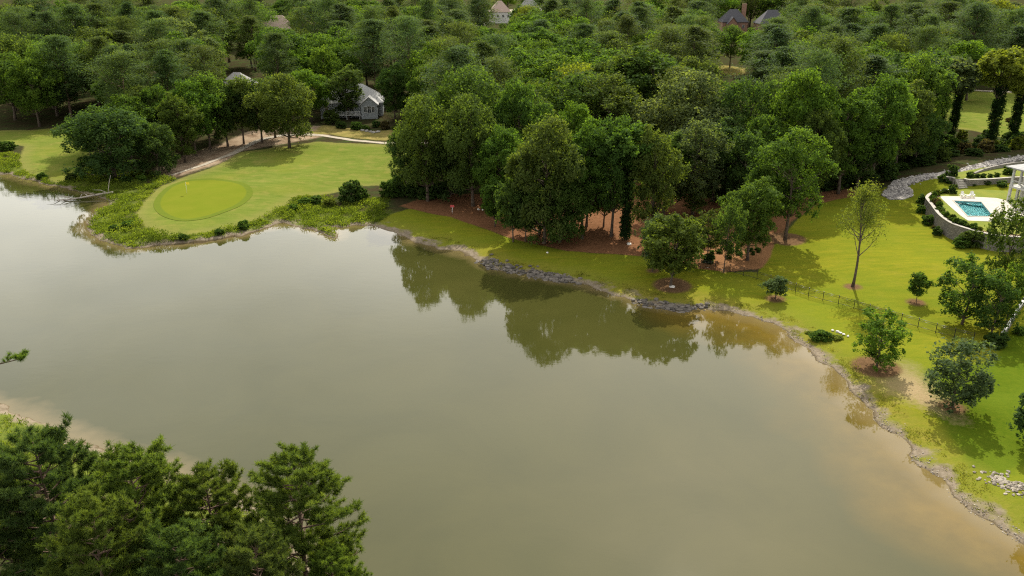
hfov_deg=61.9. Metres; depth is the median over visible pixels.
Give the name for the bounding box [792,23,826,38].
broadleaf tree
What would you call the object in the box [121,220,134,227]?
shrub
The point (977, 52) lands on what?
broadleaf tree
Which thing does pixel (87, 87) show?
broadleaf tree
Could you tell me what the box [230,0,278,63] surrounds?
pine tree
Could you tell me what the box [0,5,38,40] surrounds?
pine tree
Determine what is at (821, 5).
pine tree
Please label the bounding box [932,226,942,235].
shrub
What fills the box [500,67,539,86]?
broadleaf tree
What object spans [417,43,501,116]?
pine tree
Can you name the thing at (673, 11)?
pine tree
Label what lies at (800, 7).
pine tree
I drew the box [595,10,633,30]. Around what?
broadleaf tree
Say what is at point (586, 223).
broadleaf tree
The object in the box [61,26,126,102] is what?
broadleaf tree
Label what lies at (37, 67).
broadleaf tree
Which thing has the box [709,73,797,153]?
broadleaf tree
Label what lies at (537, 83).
broadleaf tree
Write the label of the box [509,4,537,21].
broadleaf tree
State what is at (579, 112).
broadleaf tree
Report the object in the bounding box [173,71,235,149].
broadleaf tree
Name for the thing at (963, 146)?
shrub
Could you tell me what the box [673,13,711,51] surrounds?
pine tree
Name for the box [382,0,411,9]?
pine tree
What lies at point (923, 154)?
shrub
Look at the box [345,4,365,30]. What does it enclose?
broadleaf tree
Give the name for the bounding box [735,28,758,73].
broadleaf tree
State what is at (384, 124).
shrub
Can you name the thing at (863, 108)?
broadleaf tree
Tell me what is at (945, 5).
pine tree
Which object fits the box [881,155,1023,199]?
river rocks
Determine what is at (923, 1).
pine tree
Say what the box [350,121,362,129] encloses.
shrub
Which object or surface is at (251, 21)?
pine tree
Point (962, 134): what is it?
shrub
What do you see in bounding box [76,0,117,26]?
pine tree
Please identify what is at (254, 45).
broadleaf tree
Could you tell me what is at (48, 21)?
pine tree
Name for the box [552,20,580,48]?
broadleaf tree
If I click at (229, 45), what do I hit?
broadleaf tree
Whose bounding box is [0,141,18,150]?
shrub
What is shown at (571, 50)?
broadleaf tree
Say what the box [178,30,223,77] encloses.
broadleaf tree
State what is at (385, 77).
broadleaf tree
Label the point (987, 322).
broadleaf tree
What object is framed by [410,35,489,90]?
pine tree
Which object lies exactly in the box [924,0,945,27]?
pine tree
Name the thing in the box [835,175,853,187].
shrub
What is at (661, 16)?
broadleaf tree
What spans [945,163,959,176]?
shrub
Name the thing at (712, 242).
broadleaf tree
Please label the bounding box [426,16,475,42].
pine tree
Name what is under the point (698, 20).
pine tree
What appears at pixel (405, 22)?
pine tree
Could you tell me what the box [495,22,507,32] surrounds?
broadleaf tree
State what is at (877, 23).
pine tree
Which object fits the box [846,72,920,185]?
broadleaf tree
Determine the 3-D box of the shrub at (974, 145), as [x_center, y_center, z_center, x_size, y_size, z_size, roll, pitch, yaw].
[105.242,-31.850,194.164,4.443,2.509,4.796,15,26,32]
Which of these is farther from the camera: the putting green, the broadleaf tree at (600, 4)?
the broadleaf tree at (600, 4)
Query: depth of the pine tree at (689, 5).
367.87 m
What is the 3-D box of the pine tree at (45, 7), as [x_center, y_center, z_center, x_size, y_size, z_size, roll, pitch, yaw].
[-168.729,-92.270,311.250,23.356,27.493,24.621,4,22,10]
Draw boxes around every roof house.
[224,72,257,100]
[263,15,290,33]
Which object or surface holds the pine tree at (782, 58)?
on the ground at (814, 254)
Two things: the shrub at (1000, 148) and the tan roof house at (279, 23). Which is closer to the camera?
the shrub at (1000, 148)
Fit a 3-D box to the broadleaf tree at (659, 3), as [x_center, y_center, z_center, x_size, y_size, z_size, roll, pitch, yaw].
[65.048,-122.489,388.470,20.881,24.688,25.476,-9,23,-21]
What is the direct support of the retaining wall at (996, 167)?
on the ground at (814, 254)
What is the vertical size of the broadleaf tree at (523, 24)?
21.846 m
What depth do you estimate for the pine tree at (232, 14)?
330.24 m
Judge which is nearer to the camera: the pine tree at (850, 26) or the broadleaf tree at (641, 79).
the broadleaf tree at (641, 79)
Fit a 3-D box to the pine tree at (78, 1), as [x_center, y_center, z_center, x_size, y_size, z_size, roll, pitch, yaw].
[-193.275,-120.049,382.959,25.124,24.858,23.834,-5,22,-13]
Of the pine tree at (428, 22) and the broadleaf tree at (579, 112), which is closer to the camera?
the broadleaf tree at (579, 112)
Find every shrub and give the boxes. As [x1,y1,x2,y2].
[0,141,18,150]
[35,172,48,179]
[64,173,76,180]
[108,224,118,231]
[119,176,133,182]
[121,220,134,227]
[135,174,146,181]
[178,233,188,240]
[215,228,224,234]
[238,220,249,229]
[288,204,299,211]
[295,197,310,206]
[309,195,322,203]
[321,198,336,206]
[322,109,340,124]
[335,121,346,128]
[337,179,362,204]
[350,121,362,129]
[352,188,370,202]
[360,125,369,129]
[372,120,380,126]
[378,181,399,197]
[379,120,389,129]
[387,175,408,195]
[398,181,418,197]
[417,186,435,199]
[701,253,715,263]
[808,329,833,342]
[815,181,833,191]
[825,177,845,190]
[830,334,843,340]
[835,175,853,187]
[845,176,856,185]
[859,176,871,187]
[874,158,902,175]
[881,165,898,180]
[893,162,909,170]
[897,152,905,161]
[908,157,923,166]
[915,204,925,213]
[916,193,924,203]
[917,152,935,156]
[920,155,936,165]
[920,214,933,225]
[932,198,942,204]
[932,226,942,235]
[933,143,948,148]
[935,146,951,161]
[936,201,943,206]
[937,173,948,182]
[938,148,960,157]
[941,134,952,141]
[941,188,949,193]
[942,211,949,217]
[944,137,958,148]
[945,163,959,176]
[948,184,957,193]
[952,217,959,223]
[952,235,970,248]
[956,129,967,139]
[956,142,972,153]
[957,219,968,225]
[960,230,984,248]
[965,148,984,156]
[966,171,974,177]
[968,142,979,147]
[969,222,977,229]
[972,135,985,143]
[977,139,995,152]
[982,331,1010,350]
[994,144,1010,151]
[996,180,1008,187]
[1002,166,1016,174]
[1004,135,1023,148]
[1008,136,1023,149]
[1011,326,1023,335]
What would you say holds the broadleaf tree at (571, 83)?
on the ground at (814, 254)
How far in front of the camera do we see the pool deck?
149.39 m
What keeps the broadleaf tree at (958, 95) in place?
on the ground at (814, 254)
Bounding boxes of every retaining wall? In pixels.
[924,189,1023,252]
[946,176,1023,188]
[973,161,1023,173]
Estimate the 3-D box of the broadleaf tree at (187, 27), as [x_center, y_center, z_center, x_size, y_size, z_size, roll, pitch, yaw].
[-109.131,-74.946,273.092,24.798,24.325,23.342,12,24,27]
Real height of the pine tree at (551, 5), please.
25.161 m
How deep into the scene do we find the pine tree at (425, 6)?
297.56 m
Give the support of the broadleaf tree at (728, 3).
on the ground at (814, 254)
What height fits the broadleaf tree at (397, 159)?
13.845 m
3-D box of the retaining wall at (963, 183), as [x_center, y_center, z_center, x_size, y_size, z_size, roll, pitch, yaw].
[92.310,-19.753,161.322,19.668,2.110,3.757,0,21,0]
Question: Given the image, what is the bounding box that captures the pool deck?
[940,196,1023,220]
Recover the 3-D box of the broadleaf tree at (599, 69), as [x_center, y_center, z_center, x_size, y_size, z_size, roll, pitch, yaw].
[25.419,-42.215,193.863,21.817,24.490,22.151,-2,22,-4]
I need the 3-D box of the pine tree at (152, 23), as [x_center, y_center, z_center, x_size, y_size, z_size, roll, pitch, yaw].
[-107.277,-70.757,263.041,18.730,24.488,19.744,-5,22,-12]
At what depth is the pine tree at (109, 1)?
367.69 m
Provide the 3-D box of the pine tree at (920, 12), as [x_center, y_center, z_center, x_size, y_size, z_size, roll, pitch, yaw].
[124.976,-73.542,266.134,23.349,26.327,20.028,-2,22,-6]
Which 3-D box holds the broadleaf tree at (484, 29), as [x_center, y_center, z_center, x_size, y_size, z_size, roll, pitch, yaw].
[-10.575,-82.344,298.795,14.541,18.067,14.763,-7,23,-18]
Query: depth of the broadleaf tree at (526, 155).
132.29 m
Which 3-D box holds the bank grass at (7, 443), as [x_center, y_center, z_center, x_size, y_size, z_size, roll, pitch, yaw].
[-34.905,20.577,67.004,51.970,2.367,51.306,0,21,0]
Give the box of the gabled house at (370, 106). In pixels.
[320,84,383,118]
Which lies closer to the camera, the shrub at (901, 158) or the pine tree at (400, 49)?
the shrub at (901, 158)
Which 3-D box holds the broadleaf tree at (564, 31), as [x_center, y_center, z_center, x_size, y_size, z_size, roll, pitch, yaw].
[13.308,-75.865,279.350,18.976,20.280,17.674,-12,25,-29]
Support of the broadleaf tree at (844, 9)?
on the ground at (814, 254)
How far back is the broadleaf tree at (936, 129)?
176.24 m
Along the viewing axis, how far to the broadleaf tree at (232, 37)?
316.44 m
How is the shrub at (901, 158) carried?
on the ground at (814, 254)
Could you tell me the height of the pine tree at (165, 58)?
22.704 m
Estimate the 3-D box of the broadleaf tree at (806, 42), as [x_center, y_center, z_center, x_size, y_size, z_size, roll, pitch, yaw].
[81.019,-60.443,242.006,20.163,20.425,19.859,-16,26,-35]
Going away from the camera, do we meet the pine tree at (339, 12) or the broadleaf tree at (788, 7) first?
the pine tree at (339, 12)
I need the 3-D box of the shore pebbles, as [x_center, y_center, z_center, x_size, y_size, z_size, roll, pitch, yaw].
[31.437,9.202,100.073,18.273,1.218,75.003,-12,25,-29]
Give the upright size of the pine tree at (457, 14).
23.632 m
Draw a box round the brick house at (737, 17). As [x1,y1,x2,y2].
[717,4,748,33]
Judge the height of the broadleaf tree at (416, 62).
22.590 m
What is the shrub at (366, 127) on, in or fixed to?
on the ground at (814, 254)
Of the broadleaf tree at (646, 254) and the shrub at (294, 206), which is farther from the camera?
the shrub at (294, 206)
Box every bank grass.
[0,412,249,574]
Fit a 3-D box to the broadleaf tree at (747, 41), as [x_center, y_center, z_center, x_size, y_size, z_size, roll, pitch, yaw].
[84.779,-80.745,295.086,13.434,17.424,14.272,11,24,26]
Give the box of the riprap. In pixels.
[474,253,709,312]
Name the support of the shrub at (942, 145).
on the ground at (814, 254)
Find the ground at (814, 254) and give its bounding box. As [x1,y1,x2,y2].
[0,0,1023,575]
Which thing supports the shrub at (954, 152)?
on the ground at (814, 254)
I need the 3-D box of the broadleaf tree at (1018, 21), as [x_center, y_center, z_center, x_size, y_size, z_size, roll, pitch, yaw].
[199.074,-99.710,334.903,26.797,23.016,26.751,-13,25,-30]
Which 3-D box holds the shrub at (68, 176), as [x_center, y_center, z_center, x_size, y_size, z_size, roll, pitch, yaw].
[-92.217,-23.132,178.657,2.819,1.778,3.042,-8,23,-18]
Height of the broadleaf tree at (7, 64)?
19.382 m
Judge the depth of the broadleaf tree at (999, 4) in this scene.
370.66 m
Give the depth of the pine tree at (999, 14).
287.16 m
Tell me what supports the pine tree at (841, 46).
on the ground at (814, 254)
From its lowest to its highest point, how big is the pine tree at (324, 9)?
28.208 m
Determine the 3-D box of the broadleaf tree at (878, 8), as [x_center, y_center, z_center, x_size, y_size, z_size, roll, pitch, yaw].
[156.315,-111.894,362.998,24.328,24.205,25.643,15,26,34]
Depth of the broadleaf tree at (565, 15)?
318.12 m
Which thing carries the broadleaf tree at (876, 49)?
on the ground at (814, 254)
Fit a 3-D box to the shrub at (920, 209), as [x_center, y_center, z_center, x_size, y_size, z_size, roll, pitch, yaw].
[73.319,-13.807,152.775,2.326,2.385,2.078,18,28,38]
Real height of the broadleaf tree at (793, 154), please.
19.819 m
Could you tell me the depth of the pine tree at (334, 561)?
50.24 m
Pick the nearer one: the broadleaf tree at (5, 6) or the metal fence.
the metal fence
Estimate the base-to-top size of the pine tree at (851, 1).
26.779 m
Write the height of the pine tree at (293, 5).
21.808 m
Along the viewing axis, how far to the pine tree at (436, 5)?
333.03 m
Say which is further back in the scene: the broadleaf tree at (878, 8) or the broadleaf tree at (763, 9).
the broadleaf tree at (763, 9)
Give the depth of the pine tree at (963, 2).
341.05 m
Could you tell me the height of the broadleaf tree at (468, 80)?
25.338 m
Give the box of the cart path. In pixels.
[168,133,427,175]
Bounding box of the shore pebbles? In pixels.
[577,280,1022,542]
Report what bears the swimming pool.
in the pool deck
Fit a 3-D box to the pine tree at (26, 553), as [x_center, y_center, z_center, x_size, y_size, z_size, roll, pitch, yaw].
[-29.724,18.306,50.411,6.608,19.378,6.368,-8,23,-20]
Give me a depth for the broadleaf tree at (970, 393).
86.96 m
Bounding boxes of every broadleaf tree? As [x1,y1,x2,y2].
[0,3,56,33]
[0,7,56,48]
[0,31,33,110]
[0,50,28,119]
[0,56,65,126]
[14,42,78,115]
[18,32,68,45]
[18,38,79,108]
[39,0,84,39]
[48,103,158,180]
[58,38,139,107]
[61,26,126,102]
[62,118,106,159]
[84,10,117,34]
[89,66,130,107]
[100,94,157,159]
[111,5,149,42]
[114,84,169,140]
[130,15,207,71]
[132,119,180,176]
[139,83,168,145]
[148,31,215,108]
[155,92,205,162]
[159,0,186,9]
[159,78,220,155]
[165,3,229,21]
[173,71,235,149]
[174,7,240,56]
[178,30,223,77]
[183,0,202,8]
[204,79,243,146]
[205,34,229,78]
[220,75,261,143]
[222,0,277,25]
[223,19,264,67]
[228,77,285,142]
[241,72,316,147]
[244,26,293,73]
[254,27,322,88]
[257,76,288,137]
[258,6,275,14]
[269,0,302,23]
[275,48,313,85]
[285,6,323,39]
[286,68,335,121]
[292,28,317,40]
[294,30,343,97]
[302,44,342,94]
[304,0,358,28]
[310,23,367,76]
[320,8,374,44]
[324,63,364,119]
[325,42,370,77]
[339,23,394,86]
[344,0,385,11]
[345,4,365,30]
[360,4,384,47]
[374,62,410,121]
[379,5,439,53]
[383,129,422,196]
[388,73,421,109]
[393,93,457,201]
[401,38,459,95]
[405,4,443,30]
[406,64,441,106]
[419,140,470,201]
[426,62,517,143]
[433,23,481,54]
[434,0,471,20]
[438,91,507,206]
[441,18,484,37]
[458,34,533,79]
[470,124,528,190]
[478,26,496,37]
[479,176,503,226]
[482,28,501,39]
[489,78,553,165]
[491,30,511,35]
[493,177,535,241]
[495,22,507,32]
[496,89,556,141]
[498,7,540,30]
[499,46,568,80]
[500,0,520,6]
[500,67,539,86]
[501,31,543,49]
[501,110,587,243]
[502,27,519,38]
[502,45,567,80]
[506,19,517,31]
[507,4,524,22]
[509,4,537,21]
[511,185,540,241]
[512,15,552,34]
[517,38,539,50]
[520,77,555,125]
[521,169,594,246]
[523,151,563,234]
[524,26,570,48]
[524,37,554,57]
[525,53,596,111]
[530,10,568,29]
[533,66,610,137]
[536,25,580,43]
[536,34,604,63]
[544,61,608,125]
[549,8,582,22]
[549,100,595,150]
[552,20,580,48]
[553,118,613,239]
[563,71,651,129]
[565,14,599,38]
[567,48,593,66]
[573,148,612,226]
[576,0,608,28]
[579,48,636,106]
[584,113,649,236]
[587,45,667,132]
[590,36,632,58]
[590,163,621,226]
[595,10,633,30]
[599,120,659,239]
[607,45,714,133]
[627,123,691,221]
[629,2,663,49]
[630,29,684,55]
[630,67,747,173]
[634,212,667,271]
[641,211,708,285]
[644,0,670,10]
[644,131,696,214]
[653,5,682,30]
[657,54,727,124]
[661,8,720,26]
[667,117,735,214]
[676,216,709,255]
[679,179,717,212]
[689,115,746,201]
[692,0,740,19]
[696,208,726,252]
[697,22,732,59]
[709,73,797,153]
[711,194,748,271]
[713,0,741,19]
[714,128,773,199]
[716,175,784,260]
[718,24,744,67]
[719,162,748,202]
[731,0,768,27]
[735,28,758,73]
[739,29,761,66]
[741,113,800,171]
[742,164,794,224]
[745,125,840,239]
[757,0,788,14]
[759,0,794,17]
[769,37,820,72]
[769,67,847,189]
[775,29,822,49]
[779,1,804,24]
[790,11,843,36]
[791,107,848,201]
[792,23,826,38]
[822,87,881,193]
[824,45,891,114]
[827,177,890,286]
[830,6,867,22]
[845,120,892,188]
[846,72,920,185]
[847,38,903,76]
[851,305,913,371]
[855,0,905,28]
[857,11,897,41]
[858,6,890,26]
[861,50,958,127]
[870,30,915,59]
[879,78,936,162]
[886,47,954,102]
[891,50,960,159]
[902,110,952,157]
[918,54,982,142]
[923,335,1001,413]
[930,30,962,46]
[934,250,1004,328]
[935,34,960,56]
[942,40,1002,100]
[946,73,980,136]
[956,8,1022,47]
[971,269,1023,333]
[976,0,1023,7]
[976,45,1023,143]
[980,0,1018,37]
[980,195,1023,273]
[984,260,1023,320]
[1000,6,1023,48]
[1003,70,1023,143]
[1006,393,1023,442]
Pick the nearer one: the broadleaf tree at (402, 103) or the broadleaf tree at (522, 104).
the broadleaf tree at (522, 104)
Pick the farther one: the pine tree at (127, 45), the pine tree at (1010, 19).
the pine tree at (1010, 19)
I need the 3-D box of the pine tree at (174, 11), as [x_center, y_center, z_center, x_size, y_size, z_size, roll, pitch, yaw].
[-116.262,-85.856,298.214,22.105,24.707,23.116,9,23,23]
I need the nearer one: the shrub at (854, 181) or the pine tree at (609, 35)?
the shrub at (854, 181)
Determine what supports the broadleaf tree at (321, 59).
on the ground at (814, 254)
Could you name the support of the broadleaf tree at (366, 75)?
on the ground at (814, 254)
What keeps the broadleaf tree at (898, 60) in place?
on the ground at (814, 254)
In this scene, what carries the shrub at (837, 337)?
on the ground at (814, 254)
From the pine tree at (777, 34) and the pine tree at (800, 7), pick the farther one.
the pine tree at (800, 7)
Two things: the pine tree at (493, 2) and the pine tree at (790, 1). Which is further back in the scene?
the pine tree at (790, 1)
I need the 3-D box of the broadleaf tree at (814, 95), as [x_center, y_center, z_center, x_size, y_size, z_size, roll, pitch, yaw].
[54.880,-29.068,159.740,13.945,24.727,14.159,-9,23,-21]
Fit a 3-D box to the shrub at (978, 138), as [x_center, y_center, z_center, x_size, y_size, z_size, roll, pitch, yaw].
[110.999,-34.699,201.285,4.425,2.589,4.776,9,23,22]
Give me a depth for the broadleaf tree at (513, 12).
380.34 m
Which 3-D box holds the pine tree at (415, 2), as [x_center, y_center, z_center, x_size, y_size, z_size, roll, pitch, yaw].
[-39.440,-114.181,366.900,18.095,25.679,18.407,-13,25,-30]
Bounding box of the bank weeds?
[0,151,393,247]
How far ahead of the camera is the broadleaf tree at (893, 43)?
235.88 m
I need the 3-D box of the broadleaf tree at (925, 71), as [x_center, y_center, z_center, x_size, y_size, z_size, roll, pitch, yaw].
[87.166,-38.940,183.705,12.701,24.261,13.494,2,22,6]
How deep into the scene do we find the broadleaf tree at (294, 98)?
198.23 m
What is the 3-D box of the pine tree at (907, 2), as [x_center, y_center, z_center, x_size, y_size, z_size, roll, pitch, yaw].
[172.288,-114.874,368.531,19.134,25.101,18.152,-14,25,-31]
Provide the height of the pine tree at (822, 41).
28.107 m
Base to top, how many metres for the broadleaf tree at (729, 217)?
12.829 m
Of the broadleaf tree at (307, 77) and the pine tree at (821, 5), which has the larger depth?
the pine tree at (821, 5)
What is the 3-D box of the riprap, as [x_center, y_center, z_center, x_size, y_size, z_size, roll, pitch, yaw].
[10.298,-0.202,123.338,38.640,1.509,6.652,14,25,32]
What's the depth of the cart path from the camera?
207.94 m
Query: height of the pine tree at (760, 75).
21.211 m
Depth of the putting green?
162.05 m
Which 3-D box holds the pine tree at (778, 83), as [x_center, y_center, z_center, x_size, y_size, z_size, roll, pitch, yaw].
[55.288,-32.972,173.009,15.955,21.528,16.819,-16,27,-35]
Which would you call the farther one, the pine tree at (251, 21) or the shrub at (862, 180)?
the pine tree at (251, 21)
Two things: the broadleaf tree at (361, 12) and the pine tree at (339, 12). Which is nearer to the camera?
the pine tree at (339, 12)
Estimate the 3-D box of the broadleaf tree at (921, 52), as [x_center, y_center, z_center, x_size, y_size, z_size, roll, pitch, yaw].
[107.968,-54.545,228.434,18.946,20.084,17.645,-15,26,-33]
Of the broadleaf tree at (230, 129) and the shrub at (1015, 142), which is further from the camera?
the broadleaf tree at (230, 129)
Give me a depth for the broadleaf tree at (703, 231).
125.97 m
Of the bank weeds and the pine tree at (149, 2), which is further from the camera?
the pine tree at (149, 2)
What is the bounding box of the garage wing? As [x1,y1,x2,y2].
[753,10,785,30]
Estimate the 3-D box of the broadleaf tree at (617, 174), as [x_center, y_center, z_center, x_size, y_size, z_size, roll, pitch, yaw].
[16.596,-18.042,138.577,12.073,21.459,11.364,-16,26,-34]
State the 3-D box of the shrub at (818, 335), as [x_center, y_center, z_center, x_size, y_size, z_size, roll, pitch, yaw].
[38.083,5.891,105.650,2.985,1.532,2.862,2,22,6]
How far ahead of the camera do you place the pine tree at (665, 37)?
222.82 m
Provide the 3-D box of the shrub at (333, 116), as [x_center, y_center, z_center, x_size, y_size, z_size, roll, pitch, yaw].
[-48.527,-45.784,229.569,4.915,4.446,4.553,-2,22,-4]
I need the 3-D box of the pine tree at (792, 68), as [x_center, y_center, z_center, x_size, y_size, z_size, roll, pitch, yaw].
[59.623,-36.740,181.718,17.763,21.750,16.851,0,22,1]
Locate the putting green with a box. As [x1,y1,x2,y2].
[154,178,252,220]
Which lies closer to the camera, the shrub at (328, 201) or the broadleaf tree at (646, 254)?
the broadleaf tree at (646, 254)
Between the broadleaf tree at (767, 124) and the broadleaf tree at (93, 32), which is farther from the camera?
the broadleaf tree at (93, 32)
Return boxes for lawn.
[929,189,1021,234]
[951,167,1023,178]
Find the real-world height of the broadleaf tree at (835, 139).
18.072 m
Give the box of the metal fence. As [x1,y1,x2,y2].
[693,259,974,340]
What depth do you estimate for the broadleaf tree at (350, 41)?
264.46 m
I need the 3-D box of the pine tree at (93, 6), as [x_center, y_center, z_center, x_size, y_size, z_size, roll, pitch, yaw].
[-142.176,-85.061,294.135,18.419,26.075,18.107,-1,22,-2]
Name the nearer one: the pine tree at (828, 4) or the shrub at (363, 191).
the shrub at (363, 191)
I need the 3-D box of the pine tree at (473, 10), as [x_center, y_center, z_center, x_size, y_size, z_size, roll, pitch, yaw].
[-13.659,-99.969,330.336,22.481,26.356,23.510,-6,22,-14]
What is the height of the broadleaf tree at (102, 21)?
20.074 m
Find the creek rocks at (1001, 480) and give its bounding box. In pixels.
[972,465,1023,497]
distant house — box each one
[490,1,510,22]
[522,0,540,10]
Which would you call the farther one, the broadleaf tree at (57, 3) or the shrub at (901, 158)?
the broadleaf tree at (57, 3)
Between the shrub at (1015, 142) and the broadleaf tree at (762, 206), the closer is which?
the broadleaf tree at (762, 206)
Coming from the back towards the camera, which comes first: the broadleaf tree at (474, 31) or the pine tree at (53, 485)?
the broadleaf tree at (474, 31)
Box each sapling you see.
[758,275,788,298]
[907,271,936,301]
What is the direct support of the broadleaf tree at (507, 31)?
on the ground at (814, 254)
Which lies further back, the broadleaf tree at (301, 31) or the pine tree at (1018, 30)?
the broadleaf tree at (301, 31)
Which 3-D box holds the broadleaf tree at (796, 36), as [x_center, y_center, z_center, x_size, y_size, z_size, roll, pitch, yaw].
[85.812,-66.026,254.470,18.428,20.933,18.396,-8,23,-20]
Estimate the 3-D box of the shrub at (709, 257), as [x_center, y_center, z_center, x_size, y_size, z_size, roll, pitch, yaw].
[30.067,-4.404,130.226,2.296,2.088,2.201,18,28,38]
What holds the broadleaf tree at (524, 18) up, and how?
on the ground at (814, 254)
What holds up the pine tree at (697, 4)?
on the ground at (814, 254)
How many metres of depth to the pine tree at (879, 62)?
179.18 m
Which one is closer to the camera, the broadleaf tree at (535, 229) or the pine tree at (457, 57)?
the broadleaf tree at (535, 229)
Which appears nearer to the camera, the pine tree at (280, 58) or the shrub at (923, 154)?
the shrub at (923, 154)
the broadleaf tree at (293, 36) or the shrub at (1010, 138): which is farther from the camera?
the broadleaf tree at (293, 36)
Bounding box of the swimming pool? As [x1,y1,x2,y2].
[953,200,992,216]
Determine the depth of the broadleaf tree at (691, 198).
151.01 m
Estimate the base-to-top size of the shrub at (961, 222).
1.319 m
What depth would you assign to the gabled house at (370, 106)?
235.38 m
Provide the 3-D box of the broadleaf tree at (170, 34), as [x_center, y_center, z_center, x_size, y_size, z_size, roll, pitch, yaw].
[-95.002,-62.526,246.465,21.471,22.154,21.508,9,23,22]
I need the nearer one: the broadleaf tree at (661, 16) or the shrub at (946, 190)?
the shrub at (946, 190)
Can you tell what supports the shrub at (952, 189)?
on the terrace lawn at (1001, 194)
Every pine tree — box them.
[0,0,38,8]
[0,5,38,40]
[0,10,38,42]
[0,348,28,363]
[0,411,126,575]
[0,473,45,575]
[10,0,73,32]
[22,11,51,39]
[28,11,69,38]
[28,34,99,117]
[32,479,173,575]
[45,2,109,36]
[55,0,89,10]
[69,2,115,34]
[69,433,210,575]
[73,35,116,112]
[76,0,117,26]
[76,49,169,104]
[84,44,146,103]
[101,0,134,13]
[101,0,151,29]
[102,15,148,50]
[107,30,149,60]
[109,1,146,76]
[109,43,155,83]
[127,38,199,90]
[128,515,231,575]
[130,17,186,62]
[132,0,171,12]
[132,48,195,138]
[136,9,182,47]
[138,4,172,32]
[156,5,197,34]
[159,38,213,81]
[160,456,283,572]
[176,44,233,80]
[178,10,235,44]
[197,0,240,66]
[202,516,305,575]
[205,0,248,62]
[225,15,277,71]
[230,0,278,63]
[234,440,370,575]
[247,32,308,91]
[253,0,272,8]
[276,6,318,33]
[278,0,310,14]
[286,0,335,34]
[300,537,373,575]
[305,0,352,36]
[314,3,363,36]
[320,19,353,41]
[338,18,404,91]
[343,3,396,81]
[374,15,439,72]
[375,0,409,65]
[378,15,432,63]
[381,5,410,79]
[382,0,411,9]
[401,0,421,11]
[402,25,445,58]
[408,19,438,51]
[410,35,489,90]
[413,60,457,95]
[415,0,443,46]
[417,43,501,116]
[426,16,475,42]
[429,0,455,18]
[431,4,451,22]
[434,0,476,21]
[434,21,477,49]
[436,9,480,32]
[457,0,505,27]
[462,0,501,25]
[471,39,509,115]
[474,31,533,82]
[474,54,530,102]
[516,18,562,41]
[520,0,559,13]
[525,0,572,18]
[555,0,579,14]
[559,22,601,54]
[560,0,606,30]
[561,0,591,20]
[587,30,640,55]
[588,19,618,42]
[589,0,630,23]
[598,10,646,44]
[610,14,650,55]
[617,0,661,34]
[619,1,658,39]
[627,5,661,52]
[635,24,688,63]
[646,22,682,58]
[647,4,662,38]
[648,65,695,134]
[650,5,690,41]
[656,23,724,73]
[659,0,689,23]
[665,24,725,74]
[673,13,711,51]
[678,0,719,17]
[682,0,720,24]
[687,0,724,21]
[689,15,727,50]
[725,49,783,102]
[736,0,758,29]
[738,23,800,64]
[739,45,807,144]
[744,16,798,68]
[745,71,826,127]
[750,27,805,82]
[754,44,818,82]
[761,63,814,119]
[773,47,862,119]
[775,0,812,22]
[780,0,808,20]
[782,5,805,28]
[786,31,869,91]
[787,3,839,26]
[788,5,832,36]
[802,36,876,164]
[806,1,829,10]
[808,0,841,14]
[814,23,857,44]
[816,0,858,13]
[817,6,876,44]
[840,0,873,7]
[841,22,870,47]
[842,53,919,99]
[851,22,901,47]
[866,17,895,38]
[867,3,911,40]
[887,8,960,51]
[892,0,931,11]
[892,24,963,57]
[895,2,956,45]
[896,0,940,13]
[908,13,953,55]
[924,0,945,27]
[928,0,972,18]
[929,0,967,24]
[935,0,968,22]
[938,3,1009,62]
[941,1,1016,62]
[985,7,1023,48]
[993,25,1023,50]
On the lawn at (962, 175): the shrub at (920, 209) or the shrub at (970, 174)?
the shrub at (970, 174)
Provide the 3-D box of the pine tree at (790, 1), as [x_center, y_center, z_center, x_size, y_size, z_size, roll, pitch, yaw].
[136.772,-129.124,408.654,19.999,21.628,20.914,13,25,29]
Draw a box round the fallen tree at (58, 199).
[49,175,112,201]
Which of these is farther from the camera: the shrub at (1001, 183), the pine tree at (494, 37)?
the pine tree at (494, 37)
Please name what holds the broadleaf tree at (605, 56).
on the ground at (814, 254)
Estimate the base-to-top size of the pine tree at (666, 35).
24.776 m
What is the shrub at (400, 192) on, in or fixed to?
on the ground at (814, 254)
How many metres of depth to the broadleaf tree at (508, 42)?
220.25 m
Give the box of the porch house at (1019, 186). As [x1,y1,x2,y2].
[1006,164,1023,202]
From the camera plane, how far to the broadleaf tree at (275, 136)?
210.35 m
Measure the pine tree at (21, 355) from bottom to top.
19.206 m
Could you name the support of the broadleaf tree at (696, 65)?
on the ground at (814, 254)
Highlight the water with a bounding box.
[0,174,1023,575]
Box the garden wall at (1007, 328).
[1001,300,1023,332]
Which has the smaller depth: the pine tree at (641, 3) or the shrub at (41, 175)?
the shrub at (41, 175)
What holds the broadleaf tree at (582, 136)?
on the ground at (814, 254)
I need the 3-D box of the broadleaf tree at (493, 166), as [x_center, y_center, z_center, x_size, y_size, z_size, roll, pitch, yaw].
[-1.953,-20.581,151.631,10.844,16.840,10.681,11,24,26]
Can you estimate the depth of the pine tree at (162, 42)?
211.90 m
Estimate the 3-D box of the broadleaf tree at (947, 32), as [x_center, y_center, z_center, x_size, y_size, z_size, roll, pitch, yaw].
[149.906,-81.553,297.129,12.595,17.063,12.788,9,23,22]
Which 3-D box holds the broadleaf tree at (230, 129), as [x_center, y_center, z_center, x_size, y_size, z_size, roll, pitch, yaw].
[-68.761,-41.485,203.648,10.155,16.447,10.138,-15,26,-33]

